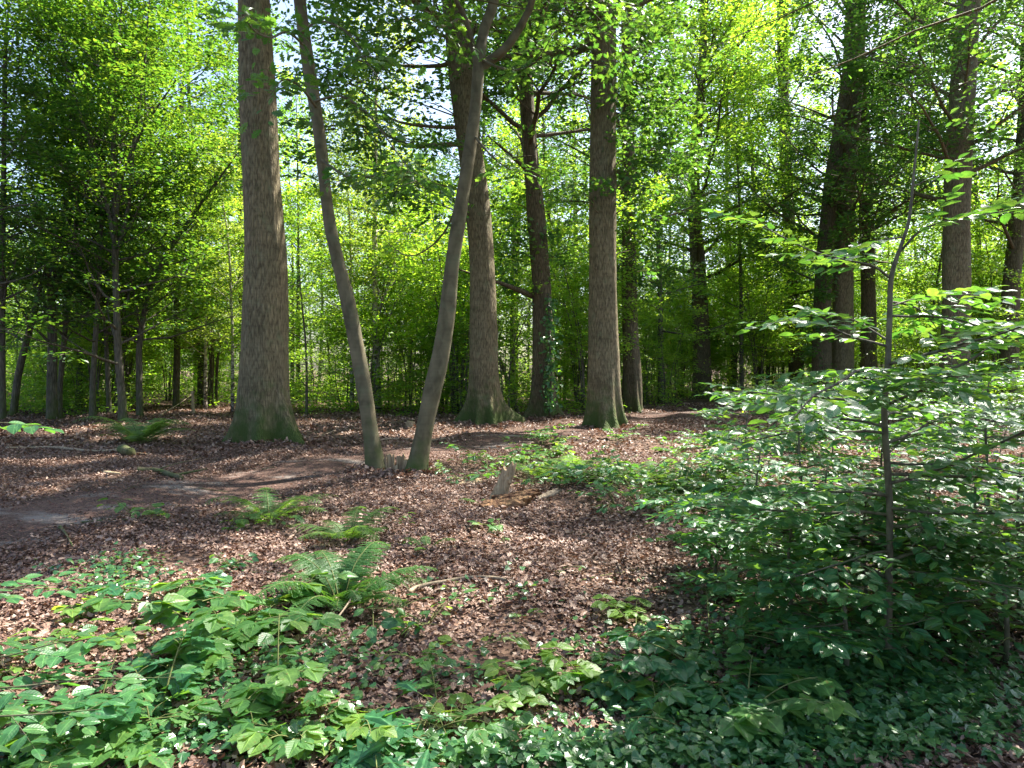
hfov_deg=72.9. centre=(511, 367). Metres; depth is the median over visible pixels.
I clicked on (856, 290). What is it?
hazel shrub
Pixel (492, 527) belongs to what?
bramble
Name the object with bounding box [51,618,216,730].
bramble
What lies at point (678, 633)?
woodland seedling
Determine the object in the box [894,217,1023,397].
hazel shrub
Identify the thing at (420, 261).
slender tree
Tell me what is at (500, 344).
woodland shrub
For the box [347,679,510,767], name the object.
oak seedling
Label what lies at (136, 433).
fern
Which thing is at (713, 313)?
hazel shrub
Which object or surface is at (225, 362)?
hazel shrub
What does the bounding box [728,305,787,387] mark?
woodland shrub
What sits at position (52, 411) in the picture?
beech tree
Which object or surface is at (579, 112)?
slender tree
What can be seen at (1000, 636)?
woodland seedling
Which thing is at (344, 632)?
tiny seedling
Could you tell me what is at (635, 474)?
oak seedling
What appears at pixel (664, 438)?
woodland seedling
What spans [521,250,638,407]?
hazel shrub
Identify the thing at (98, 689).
oak seedling
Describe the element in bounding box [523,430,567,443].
bramble
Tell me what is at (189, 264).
slender tree
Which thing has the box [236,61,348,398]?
slender tree
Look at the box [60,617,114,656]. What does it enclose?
bramble
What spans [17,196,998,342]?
wood
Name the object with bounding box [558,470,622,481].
bramble
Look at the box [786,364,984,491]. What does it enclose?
beech sapling
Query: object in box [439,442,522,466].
oak seedling
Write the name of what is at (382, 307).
birch tree
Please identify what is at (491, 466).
woodland seedling
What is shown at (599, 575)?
fallen twig
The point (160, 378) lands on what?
woodland shrub
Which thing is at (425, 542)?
fern
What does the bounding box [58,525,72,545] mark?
fallen twig
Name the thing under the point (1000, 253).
hazel shrub
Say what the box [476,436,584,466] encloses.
bramble
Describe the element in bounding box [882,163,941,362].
slender tree
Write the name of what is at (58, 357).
woodland shrub
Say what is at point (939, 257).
slender tree
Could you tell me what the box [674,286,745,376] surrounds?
hazel shrub
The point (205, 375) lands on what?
birch tree
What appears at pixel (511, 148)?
slender tree
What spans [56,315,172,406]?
woodland shrub
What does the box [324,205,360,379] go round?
birch tree
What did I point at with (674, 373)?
woodland shrub
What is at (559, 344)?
woodland shrub
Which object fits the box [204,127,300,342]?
slender tree
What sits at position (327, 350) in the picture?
hazel shrub
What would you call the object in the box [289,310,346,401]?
woodland shrub
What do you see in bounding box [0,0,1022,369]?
sky
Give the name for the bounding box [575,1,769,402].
slender tree
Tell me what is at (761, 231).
slender tree
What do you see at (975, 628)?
woodland seedling
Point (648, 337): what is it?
woodland shrub
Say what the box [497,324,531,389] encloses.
woodland shrub
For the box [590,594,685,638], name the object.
bramble
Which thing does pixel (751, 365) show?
woodland shrub
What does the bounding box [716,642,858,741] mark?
bramble
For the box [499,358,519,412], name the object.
dead pole
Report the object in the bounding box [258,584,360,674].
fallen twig
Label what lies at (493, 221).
birch tree
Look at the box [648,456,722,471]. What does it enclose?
oak seedling
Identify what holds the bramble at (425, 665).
on the ground at (450, 652)
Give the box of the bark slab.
[457,477,487,484]
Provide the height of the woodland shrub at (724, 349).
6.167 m
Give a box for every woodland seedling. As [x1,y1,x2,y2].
[0,637,45,655]
[27,641,65,689]
[102,642,136,697]
[129,641,154,665]
[204,666,234,682]
[362,694,441,736]
[369,659,385,675]
[374,648,447,660]
[481,454,520,474]
[509,454,544,464]
[511,423,563,439]
[514,463,603,484]
[534,436,574,456]
[546,461,617,475]
[568,449,630,482]
[584,462,650,484]
[605,466,640,482]
[621,582,776,642]
[622,486,678,511]
[626,694,716,711]
[637,590,812,651]
[640,464,791,509]
[642,562,723,610]
[645,434,689,443]
[649,470,703,490]
[660,467,769,493]
[662,450,760,483]
[663,446,724,465]
[666,458,734,475]
[668,519,748,537]
[670,570,752,601]
[685,648,726,668]
[696,464,738,479]
[696,570,778,585]
[700,568,746,596]
[706,579,851,624]
[733,595,823,634]
[839,606,889,651]
[846,567,940,590]
[854,635,906,655]
[868,591,971,636]
[870,613,980,657]
[899,573,996,616]
[921,597,1023,635]
[937,613,1005,662]
[954,495,1022,509]
[985,598,1023,651]
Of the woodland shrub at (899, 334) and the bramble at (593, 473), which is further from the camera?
the woodland shrub at (899, 334)
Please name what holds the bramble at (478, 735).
on the ground at (450, 652)
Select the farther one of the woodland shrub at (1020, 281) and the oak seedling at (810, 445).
the woodland shrub at (1020, 281)
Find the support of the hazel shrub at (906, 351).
on the ground at (450, 652)
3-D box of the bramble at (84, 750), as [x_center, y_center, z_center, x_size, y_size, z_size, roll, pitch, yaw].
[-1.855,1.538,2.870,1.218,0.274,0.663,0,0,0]
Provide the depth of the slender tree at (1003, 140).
42.03 m
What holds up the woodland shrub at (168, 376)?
on the ground at (450, 652)
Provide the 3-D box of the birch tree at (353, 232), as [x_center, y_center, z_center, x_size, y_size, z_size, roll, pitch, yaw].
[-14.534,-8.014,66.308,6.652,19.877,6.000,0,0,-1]
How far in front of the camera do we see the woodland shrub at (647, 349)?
34.01 m
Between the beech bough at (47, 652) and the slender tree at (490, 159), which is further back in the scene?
the slender tree at (490, 159)
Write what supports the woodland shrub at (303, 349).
on the ground at (450, 652)
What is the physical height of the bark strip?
0.083 m
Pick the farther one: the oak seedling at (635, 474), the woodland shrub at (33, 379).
the woodland shrub at (33, 379)
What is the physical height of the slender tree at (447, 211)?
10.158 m
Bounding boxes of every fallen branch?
[5,445,145,453]
[137,458,206,479]
[159,388,198,415]
[380,438,445,440]
[406,576,525,593]
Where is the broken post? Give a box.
[191,391,194,412]
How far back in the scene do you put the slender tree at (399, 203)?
57.14 m
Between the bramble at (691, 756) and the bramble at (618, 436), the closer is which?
the bramble at (691, 756)
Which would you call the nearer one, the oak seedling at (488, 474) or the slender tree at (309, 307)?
the oak seedling at (488, 474)
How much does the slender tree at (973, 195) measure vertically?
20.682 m
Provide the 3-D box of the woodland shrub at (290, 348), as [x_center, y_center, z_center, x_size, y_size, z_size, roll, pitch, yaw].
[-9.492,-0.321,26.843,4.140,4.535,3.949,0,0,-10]
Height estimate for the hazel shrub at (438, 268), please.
10.425 m
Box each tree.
[0,0,110,333]
[0,0,131,420]
[0,0,193,419]
[0,0,195,418]
[0,0,230,413]
[0,0,231,419]
[0,0,242,421]
[0,1,188,407]
[1,0,223,416]
[5,246,37,393]
[6,231,44,375]
[7,145,86,390]
[15,127,121,344]
[21,90,287,416]
[51,77,146,390]
[101,0,243,406]
[109,0,242,404]
[154,134,241,409]
[156,0,321,358]
[157,122,237,395]
[182,126,243,412]
[183,51,308,304]
[198,0,700,472]
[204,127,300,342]
[214,281,239,380]
[221,0,488,444]
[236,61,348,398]
[273,0,687,425]
[278,133,340,395]
[282,193,353,414]
[287,140,353,387]
[287,262,307,365]
[289,81,407,411]
[290,239,333,384]
[301,253,349,396]
[303,0,445,411]
[311,84,417,384]
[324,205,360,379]
[330,186,370,316]
[336,145,403,331]
[353,229,406,360]
[356,206,406,392]
[362,147,439,391]
[363,148,425,367]
[365,0,685,417]
[367,116,449,368]
[383,154,461,360]
[383,189,451,393]
[407,58,517,305]
[407,184,469,407]
[419,0,553,281]
[454,0,589,389]
[460,100,567,404]
[460,169,505,337]
[483,79,567,347]
[484,0,721,428]
[488,9,589,394]
[490,131,542,399]
[496,276,529,393]
[498,2,647,387]
[499,222,532,387]
[500,156,675,411]
[506,269,531,364]
[510,0,749,412]
[518,112,589,392]
[527,145,582,389]
[552,265,581,400]
[554,165,643,365]
[572,180,638,334]
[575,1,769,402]
[576,0,870,399]
[616,126,675,301]
[637,144,703,386]
[648,0,794,389]
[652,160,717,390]
[664,0,1023,161]
[669,113,777,390]
[678,62,811,395]
[679,0,821,385]
[700,0,924,391]
[707,191,761,390]
[712,0,1014,390]
[730,173,816,386]
[734,0,943,401]
[752,140,817,358]
[753,0,1016,398]
[791,0,1023,410]
[811,144,909,328]
[854,137,926,356]
[854,193,904,378]
[855,101,943,372]
[858,1,988,365]
[859,108,997,390]
[867,0,1023,404]
[878,0,1023,394]
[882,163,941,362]
[921,175,998,344]
[970,69,1023,328]
[971,171,1007,393]
[977,152,1012,261]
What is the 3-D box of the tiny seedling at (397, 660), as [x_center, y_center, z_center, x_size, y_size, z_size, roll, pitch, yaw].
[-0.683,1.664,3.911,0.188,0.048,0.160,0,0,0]
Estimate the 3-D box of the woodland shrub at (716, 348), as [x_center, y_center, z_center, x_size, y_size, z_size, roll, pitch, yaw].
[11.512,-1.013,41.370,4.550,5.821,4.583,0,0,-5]
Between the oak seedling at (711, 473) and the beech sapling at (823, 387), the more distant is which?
the beech sapling at (823, 387)
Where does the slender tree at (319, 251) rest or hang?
on the ground at (450, 652)
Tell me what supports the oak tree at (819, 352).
on the ground at (450, 652)
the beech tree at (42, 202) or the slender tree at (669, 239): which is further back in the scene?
the slender tree at (669, 239)
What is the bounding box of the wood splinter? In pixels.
[534,488,561,501]
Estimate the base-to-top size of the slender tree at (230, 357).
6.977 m
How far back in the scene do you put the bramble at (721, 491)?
8.15 m
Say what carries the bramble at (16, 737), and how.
on the ground at (450, 652)
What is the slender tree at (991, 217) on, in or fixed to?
on the ground at (450, 652)
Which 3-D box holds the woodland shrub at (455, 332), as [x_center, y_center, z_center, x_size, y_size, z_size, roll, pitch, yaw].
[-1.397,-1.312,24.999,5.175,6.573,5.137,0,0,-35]
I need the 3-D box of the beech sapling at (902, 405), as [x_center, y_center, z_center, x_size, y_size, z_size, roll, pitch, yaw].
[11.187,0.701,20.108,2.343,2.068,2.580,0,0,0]
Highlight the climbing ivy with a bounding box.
[532,293,563,417]
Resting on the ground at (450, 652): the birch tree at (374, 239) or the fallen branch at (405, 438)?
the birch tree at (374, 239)
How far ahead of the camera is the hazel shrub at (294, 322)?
52.76 m
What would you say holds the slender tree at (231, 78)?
on the ground at (450, 652)
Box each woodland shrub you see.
[5,282,45,404]
[5,288,70,399]
[6,290,61,394]
[6,314,103,406]
[6,333,23,397]
[6,340,91,411]
[8,318,102,407]
[11,252,189,411]
[19,301,85,405]
[29,324,122,414]
[39,342,104,400]
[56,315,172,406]
[110,309,180,401]
[142,301,228,394]
[142,341,195,393]
[143,353,186,394]
[180,344,238,398]
[202,296,320,406]
[289,310,320,386]
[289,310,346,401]
[294,319,400,409]
[297,236,435,409]
[320,221,467,409]
[322,327,366,390]
[355,289,438,408]
[369,352,421,407]
[370,353,404,396]
[375,325,460,411]
[398,257,513,405]
[399,241,523,408]
[411,316,502,409]
[419,267,531,403]
[425,226,588,406]
[441,327,513,401]
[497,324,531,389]
[504,357,530,395]
[509,293,587,391]
[516,281,618,404]
[528,275,621,401]
[553,254,672,392]
[558,250,675,392]
[617,298,684,404]
[618,277,710,402]
[619,286,682,393]
[619,309,672,399]
[639,304,708,405]
[640,305,707,402]
[666,336,691,394]
[672,305,753,390]
[672,343,721,395]
[699,290,790,394]
[710,340,748,390]
[713,354,750,390]
[725,319,786,388]
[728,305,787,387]
[777,279,898,377]
[808,299,860,376]
[813,282,885,377]
[854,293,936,376]
[854,328,878,378]
[855,303,902,377]
[863,250,1008,381]
[876,300,940,371]
[878,351,917,393]
[884,314,938,375]
[892,319,939,377]
[894,313,929,388]
[894,323,981,404]
[969,261,1023,396]
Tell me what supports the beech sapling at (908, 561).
on the ground at (450, 652)
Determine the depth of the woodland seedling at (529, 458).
11.49 m
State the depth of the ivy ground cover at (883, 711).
3.17 m
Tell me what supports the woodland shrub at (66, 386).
on the ground at (450, 652)
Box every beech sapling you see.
[626,491,807,581]
[663,432,794,559]
[666,390,825,484]
[666,484,911,662]
[674,120,1023,665]
[713,380,914,513]
[721,458,929,607]
[733,375,810,424]
[738,470,1001,675]
[740,545,948,684]
[779,367,905,457]
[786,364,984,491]
[823,464,1023,634]
[853,351,1023,509]
[865,442,1023,603]
[869,358,940,420]
[875,352,1023,474]
[892,518,1023,667]
[897,452,1023,614]
[944,361,1023,444]
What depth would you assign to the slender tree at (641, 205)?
56.63 m
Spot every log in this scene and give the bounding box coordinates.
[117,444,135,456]
[479,495,531,509]
[491,488,540,498]
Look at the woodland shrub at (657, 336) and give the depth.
34.34 m
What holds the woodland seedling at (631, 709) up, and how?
on the ground at (450, 652)
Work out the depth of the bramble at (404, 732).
2.92 m
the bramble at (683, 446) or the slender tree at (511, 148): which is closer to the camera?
the bramble at (683, 446)
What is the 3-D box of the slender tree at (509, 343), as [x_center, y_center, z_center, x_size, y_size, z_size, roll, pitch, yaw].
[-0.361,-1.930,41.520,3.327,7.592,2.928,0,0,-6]
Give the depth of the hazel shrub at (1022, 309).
39.09 m
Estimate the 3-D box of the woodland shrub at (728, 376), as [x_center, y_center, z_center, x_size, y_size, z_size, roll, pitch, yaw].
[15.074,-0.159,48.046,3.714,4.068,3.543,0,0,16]
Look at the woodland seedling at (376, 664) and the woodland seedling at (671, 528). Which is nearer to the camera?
the woodland seedling at (376, 664)
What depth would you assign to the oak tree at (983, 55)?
11.24 m
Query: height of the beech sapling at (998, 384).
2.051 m
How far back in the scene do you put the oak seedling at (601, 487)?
7.87 m
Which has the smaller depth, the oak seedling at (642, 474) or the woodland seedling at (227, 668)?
the woodland seedling at (227, 668)
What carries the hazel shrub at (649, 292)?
on the ground at (450, 652)
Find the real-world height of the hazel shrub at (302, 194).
10.559 m
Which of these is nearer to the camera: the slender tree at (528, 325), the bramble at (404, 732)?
the bramble at (404, 732)
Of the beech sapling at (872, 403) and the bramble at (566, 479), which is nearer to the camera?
the beech sapling at (872, 403)
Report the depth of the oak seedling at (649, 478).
8.82 m
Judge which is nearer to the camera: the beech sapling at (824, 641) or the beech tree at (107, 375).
the beech sapling at (824, 641)
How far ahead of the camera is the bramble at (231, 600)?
4.33 m
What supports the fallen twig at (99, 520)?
on the path
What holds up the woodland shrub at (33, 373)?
on the ground at (450, 652)
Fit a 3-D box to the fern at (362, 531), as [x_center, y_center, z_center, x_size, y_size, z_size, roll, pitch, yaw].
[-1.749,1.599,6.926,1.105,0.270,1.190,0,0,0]
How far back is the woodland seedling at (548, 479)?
9.43 m
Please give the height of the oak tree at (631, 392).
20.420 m
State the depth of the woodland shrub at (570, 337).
34.27 m
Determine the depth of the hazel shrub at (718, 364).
49.58 m
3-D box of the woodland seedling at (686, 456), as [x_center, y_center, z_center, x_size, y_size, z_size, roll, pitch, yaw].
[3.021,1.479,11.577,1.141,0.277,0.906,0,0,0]
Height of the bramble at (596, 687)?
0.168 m
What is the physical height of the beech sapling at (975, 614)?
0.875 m
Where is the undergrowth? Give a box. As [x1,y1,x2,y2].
[6,349,1023,416]
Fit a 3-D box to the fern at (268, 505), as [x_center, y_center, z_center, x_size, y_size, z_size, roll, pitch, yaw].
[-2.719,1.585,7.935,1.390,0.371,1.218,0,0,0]
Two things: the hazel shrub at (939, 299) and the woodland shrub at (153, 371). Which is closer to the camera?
the woodland shrub at (153, 371)
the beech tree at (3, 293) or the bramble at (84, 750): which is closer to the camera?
the bramble at (84, 750)
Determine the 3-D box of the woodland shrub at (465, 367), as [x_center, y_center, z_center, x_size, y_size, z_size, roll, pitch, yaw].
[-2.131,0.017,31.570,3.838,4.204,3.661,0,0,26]
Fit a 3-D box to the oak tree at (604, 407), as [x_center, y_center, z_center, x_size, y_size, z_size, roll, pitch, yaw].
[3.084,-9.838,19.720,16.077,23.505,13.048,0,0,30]
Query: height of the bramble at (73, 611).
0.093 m
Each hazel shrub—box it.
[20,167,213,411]
[29,240,165,401]
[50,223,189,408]
[127,299,172,401]
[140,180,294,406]
[144,284,195,400]
[157,265,238,404]
[179,301,238,393]
[281,146,453,390]
[289,291,309,365]
[306,316,348,372]
[358,118,550,413]
[383,245,468,374]
[395,253,498,406]
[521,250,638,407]
[617,251,693,397]
[640,265,726,396]
[641,295,689,381]
[665,274,750,371]
[665,278,745,370]
[670,254,748,349]
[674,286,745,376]
[690,301,737,390]
[695,221,817,395]
[710,236,816,394]
[722,263,814,387]
[738,280,813,381]
[771,282,810,389]
[772,237,881,363]
[775,278,860,368]
[855,263,936,376]
[857,266,932,362]
[892,308,937,370]
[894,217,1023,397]
[912,197,1023,393]
[914,256,1022,364]
[974,263,1023,372]
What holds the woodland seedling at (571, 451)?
on the ground at (450, 652)
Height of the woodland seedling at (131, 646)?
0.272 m
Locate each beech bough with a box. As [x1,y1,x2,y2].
[0,421,63,433]
[0,571,89,603]
[0,624,151,709]
[0,660,196,726]
[0,685,143,760]
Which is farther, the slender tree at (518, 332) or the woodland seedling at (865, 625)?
the slender tree at (518, 332)
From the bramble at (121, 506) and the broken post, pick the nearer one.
the bramble at (121, 506)
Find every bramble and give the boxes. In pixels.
[0,627,36,675]
[0,698,230,767]
[3,728,84,767]
[49,595,96,645]
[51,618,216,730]
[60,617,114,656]
[75,571,239,612]
[95,617,156,647]
[97,498,164,517]
[130,503,169,518]
[151,569,357,650]
[209,552,258,571]
[220,518,248,531]
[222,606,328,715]
[227,697,356,760]
[245,508,304,526]
[273,703,323,737]
[290,698,396,756]
[291,690,335,714]
[334,723,414,767]
[351,586,435,637]
[367,587,474,636]
[382,745,445,767]
[395,512,414,522]
[410,649,446,696]
[426,692,491,730]
[428,460,450,470]
[429,635,529,656]
[434,465,496,482]
[452,712,553,736]
[456,728,488,756]
[468,518,502,532]
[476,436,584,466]
[481,658,524,711]
[491,711,533,730]
[498,671,551,730]
[500,655,584,700]
[515,441,573,458]
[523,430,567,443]
[531,457,620,484]
[536,423,578,444]
[536,641,625,689]
[540,461,612,477]
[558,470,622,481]
[576,661,712,722]
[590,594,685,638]
[590,651,633,666]
[597,630,824,709]
[603,424,648,440]
[607,596,652,618]
[612,624,692,660]
[619,461,716,482]
[621,477,687,498]
[624,463,730,491]
[634,679,672,714]
[635,473,690,493]
[651,440,701,450]
[651,441,754,479]
[671,744,710,762]
[680,430,731,441]
[683,474,730,490]
[696,454,789,473]
[696,473,759,487]
[703,489,771,514]
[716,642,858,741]
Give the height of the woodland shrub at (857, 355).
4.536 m
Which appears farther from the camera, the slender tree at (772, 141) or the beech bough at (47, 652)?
the slender tree at (772, 141)
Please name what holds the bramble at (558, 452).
on the ground at (450, 652)
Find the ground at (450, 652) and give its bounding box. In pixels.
[0,370,1023,767]
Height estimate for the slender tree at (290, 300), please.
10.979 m
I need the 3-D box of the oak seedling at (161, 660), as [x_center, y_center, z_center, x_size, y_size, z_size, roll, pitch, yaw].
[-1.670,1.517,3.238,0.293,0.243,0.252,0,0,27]
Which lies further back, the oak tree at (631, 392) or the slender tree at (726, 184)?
the slender tree at (726, 184)
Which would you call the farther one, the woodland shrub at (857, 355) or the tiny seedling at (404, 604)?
the woodland shrub at (857, 355)
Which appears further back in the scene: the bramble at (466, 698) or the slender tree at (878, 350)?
the slender tree at (878, 350)
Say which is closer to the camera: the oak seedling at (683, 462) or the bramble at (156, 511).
the bramble at (156, 511)
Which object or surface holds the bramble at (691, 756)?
on the ground at (450, 652)
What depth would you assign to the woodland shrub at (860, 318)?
44.95 m
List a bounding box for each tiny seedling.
[323,626,346,637]
[378,654,403,669]
[386,601,407,609]
[489,633,520,641]
[509,608,542,616]
[553,566,584,571]
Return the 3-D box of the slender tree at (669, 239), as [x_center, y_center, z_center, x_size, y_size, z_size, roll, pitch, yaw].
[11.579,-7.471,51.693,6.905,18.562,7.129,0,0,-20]
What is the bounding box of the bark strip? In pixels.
[103,471,120,474]
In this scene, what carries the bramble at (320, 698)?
on the ground at (450, 652)
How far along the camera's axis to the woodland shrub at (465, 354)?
26.42 m
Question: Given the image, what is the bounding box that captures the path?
[0,406,753,545]
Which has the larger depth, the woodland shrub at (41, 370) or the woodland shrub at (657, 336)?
the woodland shrub at (657, 336)
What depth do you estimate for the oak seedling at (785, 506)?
7.79 m
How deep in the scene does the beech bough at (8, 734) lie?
2.74 m
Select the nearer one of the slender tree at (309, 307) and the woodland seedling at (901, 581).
the woodland seedling at (901, 581)
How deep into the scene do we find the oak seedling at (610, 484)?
7.95 m
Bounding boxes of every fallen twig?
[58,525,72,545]
[81,519,127,522]
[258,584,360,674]
[576,570,634,581]
[607,593,677,603]
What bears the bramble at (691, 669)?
on the ground at (450, 652)
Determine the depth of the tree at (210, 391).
30.39 m
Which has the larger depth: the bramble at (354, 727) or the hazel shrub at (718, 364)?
the hazel shrub at (718, 364)
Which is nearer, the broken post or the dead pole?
the broken post
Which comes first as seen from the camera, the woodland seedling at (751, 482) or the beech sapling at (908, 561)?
the beech sapling at (908, 561)
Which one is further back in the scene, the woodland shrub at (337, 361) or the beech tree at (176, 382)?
the woodland shrub at (337, 361)
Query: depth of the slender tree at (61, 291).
40.91 m
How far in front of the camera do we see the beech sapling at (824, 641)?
3.61 m
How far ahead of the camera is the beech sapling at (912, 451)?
5.22 m
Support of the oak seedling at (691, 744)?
on the ground at (450, 652)
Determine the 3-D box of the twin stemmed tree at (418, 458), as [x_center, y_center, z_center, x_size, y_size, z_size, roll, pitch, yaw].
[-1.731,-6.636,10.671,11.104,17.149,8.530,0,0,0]
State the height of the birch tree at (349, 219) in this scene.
13.605 m
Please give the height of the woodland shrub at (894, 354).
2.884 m
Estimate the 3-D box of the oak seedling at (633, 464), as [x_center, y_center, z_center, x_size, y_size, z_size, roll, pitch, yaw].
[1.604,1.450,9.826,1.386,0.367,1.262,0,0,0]
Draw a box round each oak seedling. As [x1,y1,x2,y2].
[41,687,102,727]
[114,657,189,728]
[157,636,231,676]
[228,599,283,643]
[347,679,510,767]
[359,682,519,742]
[375,703,461,767]
[403,719,468,765]
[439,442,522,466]
[470,458,580,485]
[497,447,538,468]
[547,460,613,483]
[555,458,637,479]
[561,462,707,508]
[567,474,622,513]
[577,460,690,491]
[582,459,673,482]
[589,468,638,485]
[601,444,693,476]
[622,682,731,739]
[625,474,723,504]
[632,466,734,498]
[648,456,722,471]
[649,718,711,762]
[653,469,715,502]
[678,465,741,494]
[681,433,750,460]
[759,462,821,484]
[761,494,810,510]
[789,441,839,453]
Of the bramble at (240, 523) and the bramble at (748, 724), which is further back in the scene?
the bramble at (240, 523)
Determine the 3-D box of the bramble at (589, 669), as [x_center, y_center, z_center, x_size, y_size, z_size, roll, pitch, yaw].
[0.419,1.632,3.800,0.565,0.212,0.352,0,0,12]
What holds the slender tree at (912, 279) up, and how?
on the ground at (450, 652)
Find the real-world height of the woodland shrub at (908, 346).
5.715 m
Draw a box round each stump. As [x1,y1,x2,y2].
[406,420,415,427]
[489,456,521,498]
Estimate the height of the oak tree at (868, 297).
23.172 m
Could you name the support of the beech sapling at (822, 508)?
on the ground at (450, 652)
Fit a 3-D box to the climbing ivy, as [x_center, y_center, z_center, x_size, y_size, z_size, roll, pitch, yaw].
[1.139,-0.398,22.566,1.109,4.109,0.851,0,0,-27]
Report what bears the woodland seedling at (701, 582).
on the ground at (450, 652)
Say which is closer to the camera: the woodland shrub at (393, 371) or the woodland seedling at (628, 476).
the woodland seedling at (628, 476)
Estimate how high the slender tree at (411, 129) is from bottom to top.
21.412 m
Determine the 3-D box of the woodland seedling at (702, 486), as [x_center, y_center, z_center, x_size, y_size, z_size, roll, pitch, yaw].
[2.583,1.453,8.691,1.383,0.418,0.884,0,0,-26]
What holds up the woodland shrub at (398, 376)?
on the ground at (450, 652)
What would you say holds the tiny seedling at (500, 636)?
on the ground at (450, 652)
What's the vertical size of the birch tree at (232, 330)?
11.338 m
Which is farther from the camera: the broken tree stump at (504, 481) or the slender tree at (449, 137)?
the slender tree at (449, 137)
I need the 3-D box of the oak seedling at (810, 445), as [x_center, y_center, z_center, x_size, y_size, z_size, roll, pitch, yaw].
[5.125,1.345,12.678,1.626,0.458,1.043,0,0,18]
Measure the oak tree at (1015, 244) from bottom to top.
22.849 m
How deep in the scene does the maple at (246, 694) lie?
3.20 m
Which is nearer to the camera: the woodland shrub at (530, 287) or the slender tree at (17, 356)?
the woodland shrub at (530, 287)
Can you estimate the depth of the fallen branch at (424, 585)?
5.41 m
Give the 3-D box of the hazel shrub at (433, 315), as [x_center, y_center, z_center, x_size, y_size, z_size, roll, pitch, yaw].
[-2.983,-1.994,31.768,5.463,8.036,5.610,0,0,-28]
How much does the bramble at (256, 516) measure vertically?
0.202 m
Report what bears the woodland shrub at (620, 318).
on the ground at (450, 652)
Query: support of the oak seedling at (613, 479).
on the ground at (450, 652)
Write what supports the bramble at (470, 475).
on the ground at (450, 652)
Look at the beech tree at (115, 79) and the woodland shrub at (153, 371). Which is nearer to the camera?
the beech tree at (115, 79)
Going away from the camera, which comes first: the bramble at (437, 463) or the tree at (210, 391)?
the bramble at (437, 463)
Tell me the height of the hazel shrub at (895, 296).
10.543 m
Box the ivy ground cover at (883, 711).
[0,541,1023,767]
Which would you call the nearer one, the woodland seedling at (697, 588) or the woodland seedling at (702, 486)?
the woodland seedling at (697, 588)
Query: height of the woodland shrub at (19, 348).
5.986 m
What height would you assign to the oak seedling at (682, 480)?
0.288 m
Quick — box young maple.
[79,593,345,681]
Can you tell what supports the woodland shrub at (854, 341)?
on the ground at (450, 652)
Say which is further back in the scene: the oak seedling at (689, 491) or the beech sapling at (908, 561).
the oak seedling at (689, 491)
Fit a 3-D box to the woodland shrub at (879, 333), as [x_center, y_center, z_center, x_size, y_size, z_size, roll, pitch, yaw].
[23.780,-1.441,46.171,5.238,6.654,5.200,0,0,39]
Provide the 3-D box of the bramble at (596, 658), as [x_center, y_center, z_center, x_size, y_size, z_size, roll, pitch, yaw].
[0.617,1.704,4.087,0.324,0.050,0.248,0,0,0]
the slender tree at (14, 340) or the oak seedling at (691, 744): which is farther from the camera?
the slender tree at (14, 340)
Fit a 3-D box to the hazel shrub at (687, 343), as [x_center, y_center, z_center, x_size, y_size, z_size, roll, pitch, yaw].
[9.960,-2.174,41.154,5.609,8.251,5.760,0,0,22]
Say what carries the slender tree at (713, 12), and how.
on the ground at (450, 652)
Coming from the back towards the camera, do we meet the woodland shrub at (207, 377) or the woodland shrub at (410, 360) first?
the woodland shrub at (207, 377)
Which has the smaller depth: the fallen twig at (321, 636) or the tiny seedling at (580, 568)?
the fallen twig at (321, 636)
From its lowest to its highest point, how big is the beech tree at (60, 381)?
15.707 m
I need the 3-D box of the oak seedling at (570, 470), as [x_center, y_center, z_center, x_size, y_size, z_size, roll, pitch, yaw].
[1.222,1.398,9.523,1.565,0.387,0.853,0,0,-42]
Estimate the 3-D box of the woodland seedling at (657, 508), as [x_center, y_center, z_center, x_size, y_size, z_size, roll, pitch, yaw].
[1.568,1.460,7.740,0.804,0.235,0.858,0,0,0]
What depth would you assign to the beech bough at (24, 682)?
3.08 m
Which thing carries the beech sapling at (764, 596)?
on the ground at (450, 652)
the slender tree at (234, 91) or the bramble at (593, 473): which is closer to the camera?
the bramble at (593, 473)
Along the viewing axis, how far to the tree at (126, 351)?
26.32 m
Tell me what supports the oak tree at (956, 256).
on the ground at (450, 652)
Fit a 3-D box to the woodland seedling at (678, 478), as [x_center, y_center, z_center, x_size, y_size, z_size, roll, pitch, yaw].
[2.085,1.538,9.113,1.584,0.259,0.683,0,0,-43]
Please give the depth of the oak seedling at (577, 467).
9.18 m
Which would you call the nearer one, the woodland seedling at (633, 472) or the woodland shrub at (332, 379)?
the woodland seedling at (633, 472)
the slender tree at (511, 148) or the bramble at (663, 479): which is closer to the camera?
the bramble at (663, 479)
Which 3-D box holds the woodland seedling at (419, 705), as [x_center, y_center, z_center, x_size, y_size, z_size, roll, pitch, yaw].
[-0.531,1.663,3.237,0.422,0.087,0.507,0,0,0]
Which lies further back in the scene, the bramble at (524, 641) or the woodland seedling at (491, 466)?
the woodland seedling at (491, 466)
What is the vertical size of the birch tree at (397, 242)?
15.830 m
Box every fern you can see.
[76,416,194,443]
[203,487,337,519]
[254,541,437,612]
[287,506,396,541]
[403,536,455,550]
[460,498,483,502]
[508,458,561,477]
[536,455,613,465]
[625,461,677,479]
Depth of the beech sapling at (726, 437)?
9.10 m
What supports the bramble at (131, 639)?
on the ground at (450, 652)
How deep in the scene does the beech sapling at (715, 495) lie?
5.80 m

